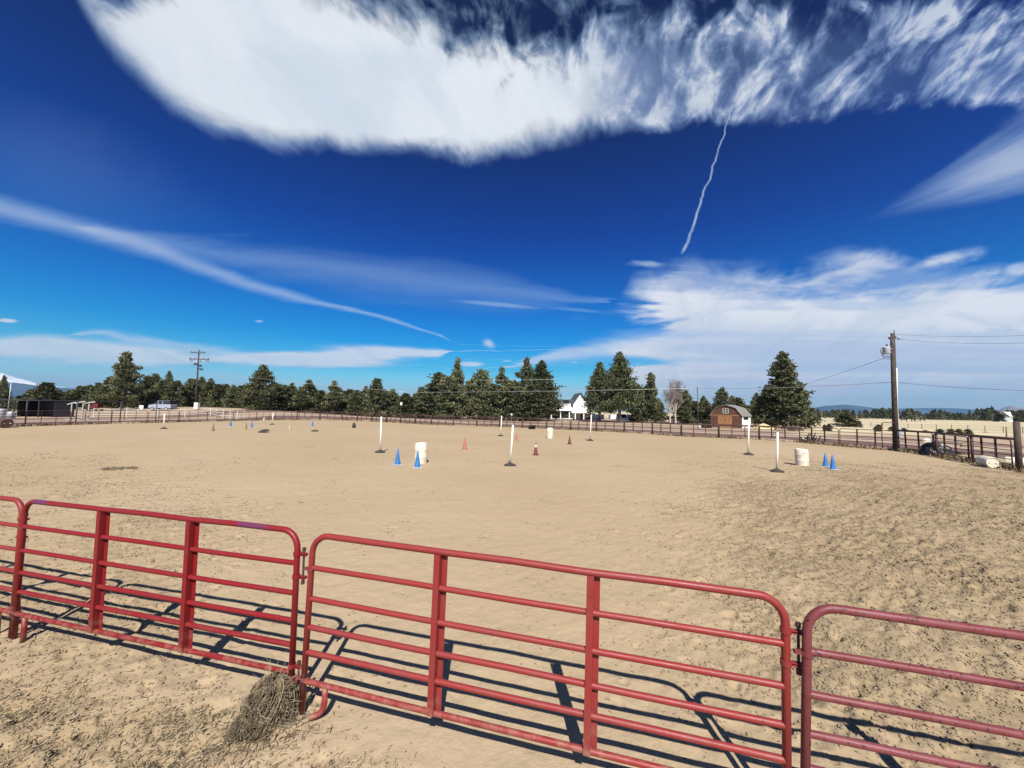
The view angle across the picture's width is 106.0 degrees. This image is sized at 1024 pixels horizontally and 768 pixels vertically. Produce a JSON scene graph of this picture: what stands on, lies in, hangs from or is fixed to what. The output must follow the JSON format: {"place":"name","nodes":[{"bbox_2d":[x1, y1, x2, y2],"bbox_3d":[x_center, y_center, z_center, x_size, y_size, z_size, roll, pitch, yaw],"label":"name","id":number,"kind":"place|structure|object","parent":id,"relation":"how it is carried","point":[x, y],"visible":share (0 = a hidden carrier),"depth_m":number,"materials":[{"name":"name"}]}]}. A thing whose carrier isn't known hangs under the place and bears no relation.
{"place":"outdoors","nodes":[
{"label":"outdoors","id":0,"kind":"place"},
{"bbox_2d":[0,419,13,427],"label":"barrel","id":1,"kind":"object","parent":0,"point":[6,423],"visible":1,"depth_m":36.17,"materials":[{"name":"brown plastic"}]},
{"bbox_2d":[0,373,63,387],"bbox_3d":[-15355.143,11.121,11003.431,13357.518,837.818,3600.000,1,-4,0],"label":"mountain","id":2,"kind":"structure","parent":0,"point":[14,379],"depth_m":10478.98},
{"bbox_2d":[7,382,75,399],"bbox_3d":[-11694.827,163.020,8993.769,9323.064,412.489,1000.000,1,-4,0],"label":"foothill","id":3,"kind":"structure","parent":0,"point":[17,389],"depth_m":8788.33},
{"bbox_2d":[0,406,1023,767],"bbox_3d":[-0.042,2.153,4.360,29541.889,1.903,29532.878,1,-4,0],"label":"ground","id":4,"kind":"structure","parent":0,"point":[576,480],"depth_m":6.29,"materials":[{"name":"sand"}]},
{"bbox_2d":[0,375,13,410],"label":"pine tree","id":5,"kind":"object","parent":4,"relation":"on","point":[4,391],"visible":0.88,"depth_m":85.96,"materials":[{"name":"green plant"}]},
{"bbox_2d":[0,495,29,637],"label":"fence panel","id":6,"kind":"object","parent":4,"relation":"on","point":[18,502],"visible":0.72,"depth_m":4.37,"materials":[{"name":"red paint"}]},
{"bbox_2d":[10,389,42,409],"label":"juniper tree","id":7,"kind":"object","parent":4,"relation":"on","point":[24,394],"visible":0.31,"depth_m":91.03,"materials":[{"name":"green plant"}]},
{"bbox_2d":[1,399,75,416],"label":"shade shelter","id":8,"kind":"object","parent":4,"relation":"on","point":[44,408],"visible":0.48,"depth_m":63.52,"materials":[{"name":"black metal"}]},
{"bbox_2d":[23,382,64,399],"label":"juniper tree","id":9,"kind":"object","parent":4,"relation":"on","point":[45,390],"visible":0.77,"depth_m":88.92,"materials":[{"name":"green plant"}]},
{"bbox_2d":[24,411,70,424],"bbox_3d":[-49.060,3.623,40.849,0.063,1.598,3.720,1,-4,6],"label":"fence panel","id":10,"kind":"object","parent":4,"relation":"on","point":[56,413],"visible":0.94,"depth_m":41.26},
{"bbox_2d":[63,385,88,408],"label":"juniper tree","id":11,"kind":"object","parent":4,"relation":"on","point":[79,391],"visible":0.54,"depth_m":93.07,"materials":[{"name":"green plant"}]},
{"bbox_2d":[75,400,77,421],"bbox_3d":[-51.162,3.321,45.316,0.102,2.871,0.102,0,-4,22],"label":"tall post","id":12,"kind":"object","parent":4,"relation":"on","point":[76,411],"visible":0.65,"depth_m":45.29,"materials":[{"name":"black metal"}]},
{"bbox_2d":[15,400,139,402],"bbox_3d":[-50.937,1.987,45.122,4.330,0.169,15.385,-1,-5,33],"label":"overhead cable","id":13,"kind":"object","parent":12,"relation":"attached to","point":[69,400],"visible":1,"depth_m":43.84,"materials":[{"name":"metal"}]},
{"bbox_2d":[70,411,111,423],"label":"fence panel","id":14,"kind":"object","parent":4,"relation":"on","point":[98,419],"visible":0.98,"depth_m":45.10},
{"bbox_2d":[80,382,111,408],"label":"juniper tree","id":15,"kind":"object","parent":4,"relation":"on","point":[90,391],"visible":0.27,"depth_m":91.48,"materials":[{"name":"green plant"}]},
{"bbox_2d":[88,377,126,408],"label":"juniper tree","id":16,"kind":"object","parent":4,"relation":"on","point":[107,404],"visible":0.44,"depth_m":88.94,"materials":[{"name":"green plant"}]},
{"bbox_2d":[100,466,138,470],"bbox_3d":[-15.654,3.359,15.345,1.239,0.101,1.199,4,-5,-35],"label":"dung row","id":17,"kind":"object","parent":4,"relation":"on","point":[114,468],"visible":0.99,"depth_m":15.23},
{"bbox_2d":[95,351,145,409],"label":"pine tree","id":18,"kind":"object","parent":4,"relation":"on","point":[124,378],"visible":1,"depth_m":83.32,"materials":[{"name":"green plant"}]},
{"bbox_2d":[111,411,147,423],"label":"fence panel","id":19,"kind":"object","parent":4,"relation":"on","point":[124,415],"visible":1,"depth_m":47.21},
{"bbox_2d":[124,385,151,407],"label":"juniper tree","id":20,"kind":"object","parent":4,"relation":"on","point":[143,399],"visible":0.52,"depth_m":91.38,"materials":[{"name":"green plant"}]},
{"bbox_2d":[129,375,156,401],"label":"pine tree","id":21,"kind":"object","parent":4,"relation":"on","point":[147,382],"visible":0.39,"depth_m":95.42,"materials":[{"name":"green plant"}]},
{"bbox_2d":[143,380,173,406],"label":"juniper tree","id":22,"kind":"object","parent":4,"relation":"on","point":[156,393],"visible":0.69,"depth_m":92.83,"materials":[{"name":"green plant"}]},
{"bbox_2d":[10,499,307,705],"bbox_3d":[-3.716,2.071,3.885,3.836,1.552,0.069,0,-3,14],"label":"fence panel","id":23,"kind":"object","parent":4,"relation":"on","point":[185,623],"visible":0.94,"depth_m":3.80,"materials":[{"name":"red paint"}]},
{"bbox_2d":[148,400,176,408],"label":"parked car","id":24,"kind":"object","parent":4,"relation":"on","point":[166,404],"visible":0.84,"depth_m":81.17,"materials":[{"name":"silver metal"}]},
{"bbox_2d":[162,370,177,391],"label":"pine tree","id":25,"kind":"object","parent":4,"relation":"on","point":[168,376],"visible":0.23,"depth_m":99.82,"materials":[{"name":"green plant"}]},
{"bbox_2d":[160,380,190,406],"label":"juniper tree","id":26,"kind":"object","parent":4,"relation":"on","point":[178,397],"visible":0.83,"depth_m":92.52,"materials":[{"name":"green plant"}]},
{"bbox_2d":[180,378,204,406],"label":"juniper tree","id":27,"kind":"object","parent":4,"relation":"on","point":[190,383],"visible":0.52,"depth_m":96.99,"materials":[{"name":"green plant"}]},
{"bbox_2d":[190,350,208,402],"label":"utility pole","id":28,"kind":"object","parent":4,"relation":"on","point":[198,359],"visible":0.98,"depth_m":86.13,"materials":[{"name":"brown wood"}]},
{"bbox_2d":[197,378,215,406],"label":"juniper tree","id":29,"kind":"object","parent":4,"relation":"on","point":[208,386],"visible":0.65,"depth_m":96.09,"materials":[{"name":"green plant"}]},
{"bbox_2d":[0,652,415,767],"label":"straw litter","id":30,"kind":"object","parent":4,"relation":"on","point":[143,720],"visible":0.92,"depth_m":3.08,"materials":[{"name":"plant"}]},
{"bbox_2d":[203,384,228,407],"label":"juniper tree","id":31,"kind":"object","parent":4,"relation":"on","point":[217,392],"visible":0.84,"depth_m":93.86,"materials":[{"name":"green plant"}]},
{"bbox_2d":[217,384,241,407],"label":"juniper tree","id":32,"kind":"object","parent":4,"relation":"on","point":[229,396],"visible":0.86,"depth_m":93.07,"materials":[{"name":"green plant"}]},
{"bbox_2d":[218,706,277,748],"bbox_3d":[-2.138,2.730,3.158,0.421,0.211,0.348,1,-4,0],"label":"dead brush","id":33,"kind":"object","parent":4,"relation":"on","point":[237,727],"visible":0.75,"depth_m":3.10,"materials":[{"name":"plant"}]},
{"bbox_2d":[155,689,363,767],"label":"loose twigs","id":34,"kind":"object","parent":4,"relation":"on","point":[268,737],"visible":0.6,"depth_m":3.08,"materials":[{"name":"plant"}]},
{"bbox_2d":[233,364,287,409],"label":"juniper tree","id":35,"kind":"object","parent":4,"relation":"on","point":[260,391],"visible":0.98,"depth_m":86.71,"materials":[{"name":"green plant"}]},
{"bbox_2d":[209,656,317,736],"bbox_3d":[-2.061,2.619,3.369,0.748,0.471,0.761,1,-4,0],"label":"tumbleweed","id":36,"kind":"object","parent":4,"relation":"on","point":[270,692],"visible":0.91,"depth_m":3.24,"materials":[{"name":"plant"}]},
{"bbox_2d":[268,385,303,410],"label":"juniper tree","id":37,"kind":"object","parent":4,"relation":"on","point":[287,395],"visible":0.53,"depth_m":91.72,"materials":[{"name":"green plant"}]},
{"bbox_2d":[278,382,302,410],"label":"juniper tree","id":38,"kind":"object","parent":4,"relation":"on","point":[293,388],"visible":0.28,"depth_m":94.36,"materials":[{"name":"green plant"}]},
{"bbox_2d":[286,387,313,411],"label":"pine tree","id":39,"kind":"object","parent":4,"relation":"on","point":[303,398],"visible":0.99,"depth_m":91.28,"materials":[{"name":"green plant"}]},
{"bbox_2d":[298,379,316,410],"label":"pine tree","id":40,"kind":"object","parent":4,"relation":"on","point":[310,388],"visible":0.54,"depth_m":97.65,"materials":[{"name":"green plant"}]},
{"bbox_2d":[305,390,330,411],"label":"juniper tree","id":41,"kind":"object","parent":4,"relation":"on","point":[320,394],"visible":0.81,"depth_m":92.81,"materials":[{"name":"green plant"}]},
{"bbox_2d":[319,380,346,413],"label":"pine tree","id":42,"kind":"object","parent":4,"relation":"on","point":[336,396],"visible":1,"depth_m":91.38,"materials":[{"name":"green plant"}]},
{"bbox_2d":[343,390,365,415],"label":"juniper tree","id":43,"kind":"object","parent":4,"relation":"on","point":[353,401],"visible":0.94,"depth_m":90.99,"materials":[{"name":"green plant"}]},
{"bbox_2d":[361,378,391,416],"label":"juniper tree","id":44,"kind":"object","parent":4,"relation":"on","point":[373,395],"visible":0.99,"depth_m":88.94,"materials":[{"name":"green plant"}]},
{"bbox_2d":[378,389,395,416],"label":"juniper tree","id":45,"kind":"object","parent":4,"relation":"on","point":[390,402],"visible":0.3,"depth_m":93.45,"materials":[{"name":"green plant"}]},
{"bbox_2d":[387,389,402,416],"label":"pine tree","id":46,"kind":"object","parent":4,"relation":"on","point":[393,393],"visible":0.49,"depth_m":95.24,"materials":[{"name":"green plant"}]},
{"bbox_2d":[393,393,417,417],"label":"juniper tree","id":47,"kind":"object","parent":4,"relation":"on","point":[405,398],"visible":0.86,"depth_m":91.95,"materials":[{"name":"green plant"}]},
{"bbox_2d":[414,442,427,463],"bbox_3d":[-4.372,3.315,18.497,0.617,0.972,0.617,2,-4,-17],"label":"barrel","id":48,"kind":"object","parent":4,"relation":"on","point":[421,448],"visible":0.93,"depth_m":18.26,"materials":[{"name":"beige plastic"}]},
{"bbox_2d":[410,392,442,418],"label":"juniper tree","id":49,"kind":"object","parent":4,"relation":"on","point":[424,404],"visible":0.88,"depth_m":90.64,"materials":[{"name":"green plant"}]},
{"bbox_2d":[422,372,452,407],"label":"pine tree","id":50,"kind":"object","parent":4,"relation":"on","point":[432,387],"visible":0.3,"depth_m":94.75,"materials":[{"name":"green plant"}]},
{"bbox_2d":[429,376,465,418],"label":"juniper tree","id":51,"kind":"object","parent":4,"relation":"on","point":[450,383],"visible":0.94,"depth_m":90.50,"materials":[{"name":"green plant"}]},
{"bbox_2d":[450,356,464,390],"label":"pine tree","id":52,"kind":"object","parent":4,"relation":"on","point":[457,371],"visible":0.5,"depth_m":98.77,"materials":[{"name":"green plant"}]},
{"bbox_2d":[451,386,473,414],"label":"pine tree","id":53,"kind":"object","parent":4,"relation":"on","point":[462,398],"visible":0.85,"depth_m":91.97,"materials":[{"name":"green plant"}]},
{"bbox_2d":[455,381,475,418],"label":"juniper tree","id":54,"kind":"object","parent":4,"relation":"on","point":[468,392],"visible":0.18,"depth_m":95.99,"materials":[{"name":"green plant"}]},
{"bbox_2d":[465,368,492,419],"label":"juniper tree","id":55,"kind":"object","parent":4,"relation":"on","point":[481,380],"visible":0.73,"depth_m":92.98,"materials":[{"name":"green plant"}]},
{"bbox_2d":[474,383,504,420],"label":"juniper tree","id":56,"kind":"object","parent":4,"relation":"on","point":[491,397],"visible":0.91,"depth_m":90.67,"materials":[{"name":"green plant"}]},
{"bbox_2d":[495,366,508,407],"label":"pine tree","id":57,"kind":"object","parent":4,"relation":"on","point":[501,377],"visible":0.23,"depth_m":98.68,"materials":[{"name":"green plant"}]},
{"bbox_2d":[485,379,534,420],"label":"juniper tree","id":58,"kind":"object","parent":4,"relation":"on","point":[508,396],"visible":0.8,"depth_m":89.85,"materials":[{"name":"green plant"}]},
{"bbox_2d":[504,425,515,465],"bbox_3d":[-0.072,2.904,18.263,0.600,1.928,0.600,1,-4,0],"label":"bending pole","id":59,"kind":"object","parent":4,"relation":"on","point":[510,463],"visible":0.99,"depth_m":18.21,"materials":[{"name":"white plastic"}]},
{"bbox_2d":[0,440,1023,767],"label":"sand clods","id":60,"kind":"object","parent":4,"relation":"on","point":[776,548],"visible":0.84,"depth_m":4.78,"materials":[{"name":"sand"}]},
{"bbox_2d":[0,418,1023,473],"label":"fence","id":61,"kind":"object","parent":4,"relation":"on","point":[962,459],"visible":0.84,"depth_m":41.70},
{"bbox_2d":[0,448,1023,767],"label":"dung crumbs","id":62,"kind":"object","parent":4,"relation":"on","point":[632,634],"visible":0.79,"depth_m":4.92,"materials":[{"name":"soil"}]},
{"bbox_2d":[514,357,534,386],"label":"pine tree","id":63,"kind":"object","parent":4,"relation":"on","point":[526,369],"visible":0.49,"depth_m":99.70,"materials":[{"name":"green plant"}]},
{"bbox_2d":[509,384,553,420],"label":"juniper tree","id":64,"kind":"object","parent":4,"relation":"on","point":[531,398],"visible":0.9,"depth_m":89.11,"materials":[{"name":"green plant"}]},
{"bbox_2d":[524,360,565,412],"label":"pine tree","id":65,"kind":"object","parent":4,"relation":"on","point":[540,375],"visible":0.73,"depth_m":92.54,"materials":[{"name":"green plant"}]},
{"bbox_2d":[296,533,801,767],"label":"fence panel","id":66,"kind":"object","parent":4,"relation":"on","point":[590,649],"visible":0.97,"depth_m":2.83,"materials":[{"name":"red paint"}]},
{"bbox_2d":[541,383,560,420],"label":"pine tree","id":67,"kind":"object","parent":4,"relation":"on","point":[556,404],"visible":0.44,"depth_m":92.15,"materials":[{"name":"green plant"}]},
{"bbox_2d":[546,393,593,419],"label":"house","id":68,"kind":"structure","parent":4,"relation":"on","point":[573,409],"depth_m":111.80,"materials":[{"name":"white"}]},
{"bbox_2d":[579,362,617,421],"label":"pine tree","id":69,"kind":"object","parent":4,"relation":"on","point":[596,395],"visible":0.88,"depth_m":93.87,"materials":[{"name":"green plant"}]},
{"bbox_2d":[595,351,648,422],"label":"pine tree","id":70,"kind":"object","parent":4,"relation":"on","point":[622,383],"visible":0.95,"depth_m":92.43,"materials":[{"name":"green plant"}]},
{"bbox_2d":[626,390,662,421],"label":"juniper tree","id":71,"kind":"object","parent":4,"relation":"on","point":[641,415],"visible":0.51,"depth_m":96.89,"materials":[{"name":"green plant"}]},
{"bbox_2d":[642,372,661,421],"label":"pine tree","id":72,"kind":"object","parent":4,"relation":"on","point":[651,388],"visible":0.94,"depth_m":96.47,"materials":[{"name":"green plant"}]},
{"bbox_2d":[653,398,667,421],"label":"juniper tree","id":73,"kind":"object","parent":4,"relation":"on","point":[663,415],"visible":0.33,"depth_m":112.08,"materials":[{"name":"green plant"}]},
{"bbox_2d":[661,379,682,422],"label":"bare tree","id":74,"kind":"object","parent":4,"relation":"on","point":[677,383],"visible":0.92,"depth_m":92.01,"materials":[{"name":"grey plant"}]},
{"bbox_2d":[662,380,685,422],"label":"bare tree","id":75,"kind":"object","parent":4,"relation":"on","point":[675,410],"visible":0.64,"depth_m":92.99,"materials":[{"name":"grey plant"}]},
{"bbox_2d":[662,391,701,423],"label":"juniper tree","id":76,"kind":"object","parent":4,"relation":"on","point":[683,412],"visible":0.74,"depth_m":98.30,"materials":[{"name":"green plant"}]},
{"bbox_2d":[689,401,709,422],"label":"juniper tree","id":77,"kind":"object","parent":4,"relation":"on","point":[701,412],"visible":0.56,"depth_m":102.15,"materials":[{"name":"green plant"}]},
{"bbox_2d":[681,424,717,435],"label":"fence panel","id":78,"kind":"object","parent":4,"relation":"on","point":[698,429],"visible":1,"depth_m":42.85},
{"bbox_2d":[703,387,735,420],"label":"juniper tree","id":79,"kind":"object","parent":4,"relation":"on","point":[722,396],"visible":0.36,"depth_m":95.36,"materials":[{"name":"green plant"}]},
{"bbox_2d":[719,426,758,439],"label":"fence panel","id":80,"kind":"object","parent":4,"relation":"on","point":[731,428],"visible":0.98,"depth_m":41.24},
{"bbox_2d":[732,397,753,423],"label":"juniper tree","id":81,"kind":"object","parent":4,"relation":"on","point":[738,401],"visible":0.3,"depth_m":98.75,"materials":[{"name":"green plant"}]},
{"bbox_2d":[749,387,789,426],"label":"juniper tree","id":82,"kind":"object","parent":4,"relation":"on","point":[762,403],"visible":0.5,"depth_m":78.11,"materials":[{"name":"green plant"}]},
{"bbox_2d":[769,432,784,472],"bbox_3d":[12.331,3.173,17.983,0.600,1.837,0.600,1,-4,0],"label":"bending pole","id":83,"kind":"object","parent":4,"relation":"on","point":[776,469],"visible":1,"depth_m":17.94,"materials":[{"name":"white plastic"}]},
{"bbox_2d":[759,427,799,441],"bbox_3d":[26.982,5.102,39.082,0.063,1.356,3.720,5,-5,-33],"label":"fence panel","id":84,"kind":"object","parent":4,"relation":"on","point":[784,430],"visible":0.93,"depth_m":38.61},
{"bbox_2d":[749,351,826,427],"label":"juniper tree","id":85,"kind":"object","parent":4,"relation":"on","point":[783,372],"visible":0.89,"depth_m":76.16,"materials":[{"name":"green plant"}]},
{"bbox_2d":[795,448,808,465],"bbox_3d":[15.326,3.875,20.397,0.607,0.872,0.607,0,-4,-7],"label":"barrel","id":86,"kind":"object","parent":4,"relation":"on","point":[801,457],"visible":1,"depth_m":20.17,"materials":[{"name":"beige plastic"}]},
{"bbox_2d":[787,381,817,425],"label":"juniper tree","id":87,"kind":"object","parent":4,"relation":"on","point":[806,398],"visible":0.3,"depth_m":76.29,"materials":[{"name":"green plant"}]},
{"bbox_2d":[799,426,838,444],"bbox_3d":[28.387,4.797,35.763,0.063,1.583,3.720,2,-4,-12],"label":"fence panel","id":88,"kind":"object","parent":4,"relation":"on","point":[811,435],"visible":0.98,"depth_m":35.53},
{"bbox_2d":[828,413,859,426],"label":"juniper bush","id":89,"kind":"object","parent":4,"relation":"on","point":[849,418],"visible":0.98,"depth_m":94.05,"materials":[{"name":"green plant"}]},
{"bbox_2d":[839,428,891,448],"bbox_3d":[29.591,4.588,32.238,0.063,1.601,3.720,4,-5,-25],"label":"fence panel","id":90,"kind":"object","parent":4,"relation":"on","point":[874,442],"visible":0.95,"depth_m":32.16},
{"bbox_2d":[880,330,901,450],"bbox_3d":[30.573,0.598,30.826,1.872,9.982,0.701,1,-4,0],"label":"utility pole","id":91,"kind":"object","parent":4,"relation":"on","point":[890,350],"visible":0.98,"depth_m":30.82,"materials":[{"name":"brown wood"}]},
{"bbox_2d":[706,382,890,388],"bbox_3d":[31.252,0.279,48.544,0.040,1.515,35.185,1,-4,2],"label":"power line","id":92,"kind":"object","parent":91,"relation":"attached to","point":[787,387],"visible":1,"depth_m":44.17,"materials":[{"name":"metal"}]},
{"bbox_2d":[793,604,1023,767],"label":"fence panel","id":93,"kind":"object","parent":4,"relation":"on","point":[807,651],"visible":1,"depth_m":2.31,"materials":[{"name":"red paint"}]},
{"bbox_2d":[892,430,933,450],"bbox_3d":[29.959,4.361,28.886,0.063,1.609,3.720,-1,-4,11],"label":"fence panel","id":94,"kind":"object","parent":4,"relation":"on","point":[906,442],"visible":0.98,"depth_m":28.92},
{"bbox_2d":[812,406,1018,420],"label":"wood","id":95,"kind":"object","parent":4,"relation":"on","point":[986,414],"visible":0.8,"depth_m":462.06,"materials":[{"name":"plant"}]},
{"bbox_2d":[917,442,954,455],"bbox_3d":[30.056,4.540,27.235,1.936,1.095,1.085,-2,-5,35],"label":"tarp","id":96,"kind":"object","parent":4,"relation":"on","point":[926,449],"visible":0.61,"depth_m":27.14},
{"bbox_2d":[933,433,968,460],"bbox_3d":[28.845,4.137,25.403,0.063,1.584,3.720,0,-4,25],"label":"fence panel","id":97,"kind":"object","parent":4,"relation":"on","point":[955,444],"visible":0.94,"depth_m":25.30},
{"bbox_2d":[935,432,970,453],"bbox_3d":[28.962,4.110,25.329,0.150,1.782,3.855,-1,-4,25],"label":"pipe fence","id":98,"kind":"object","parent":4,"relation":"on","point":[936,440],"visible":0.73,"depth_m":26.39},
{"bbox_2d":[976,455,1000,467],"bbox_3d":[26.337,4.292,21.326,0.607,0.607,0.880,-1,-2,27],"label":"barrel","id":99,"kind":"object","parent":4,"relation":"on","point":[987,461],"visible":0.97,"depth_m":21.04,"materials":[{"name":"beige plastic"}]},
{"bbox_2d":[968,436,1013,467],"bbox_3d":[27.231,3.857,22.030,0.063,1.613,3.720,-1,-4,26],"label":"fence panel","id":100,"kind":"object","parent":4,"relation":"on","point":[981,442],"visible":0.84,"depth_m":21.55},
{"bbox_2d":[970,434,1013,461],"bbox_3d":[27.349,3.855,21.944,0.150,1.782,3.855,-1,-4,26],"label":"pipe fence","id":101,"kind":"object","parent":4,"relation":"on","point":[972,447],"visible":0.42,"depth_m":23.49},
{"bbox_2d":[992,414,1006,421],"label":"juniper tree","id":102,"kind":"object","parent":4,"relation":"on","point":[997,417],"visible":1,"depth_m":370.38,"materials":[{"name":"green plant"}]},
{"bbox_2d":[1011,410,1023,421],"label":"juniper tree","id":103,"kind":"object","parent":4,"relation":"on","point":[1020,414],"visible":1,"depth_m":359.06,"materials":[{"name":"green plant"}]},
{"bbox_2d":[1013,422,1022,471],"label":"wooden post","id":104,"kind":"object","parent":4,"relation":"on","point":[1018,455],"visible":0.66,"depth_m":19.68,"materials":[{"name":"brown wood"}]},
{"bbox_2d":[0,0,1023,412],"label":"sky","id":105,"kind":"structure","parent":0,"point":[350,193],"materials":[{"name":"blue"}]},
{"bbox_2d":[709,405,751,427],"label":"barn","id":106,"kind":"structure","parent":0,"point":[731,414],"depth_m":73.84,"materials":[{"name":"brown"}]},
{"bbox_2d":[795,405,997,415],"bbox_3d":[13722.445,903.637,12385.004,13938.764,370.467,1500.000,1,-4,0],"label":"distant hills","id":107,"kind":"structure","parent":0,"point":[856,409],"depth_m":12101.23,"materials":[{"name":"blue"}]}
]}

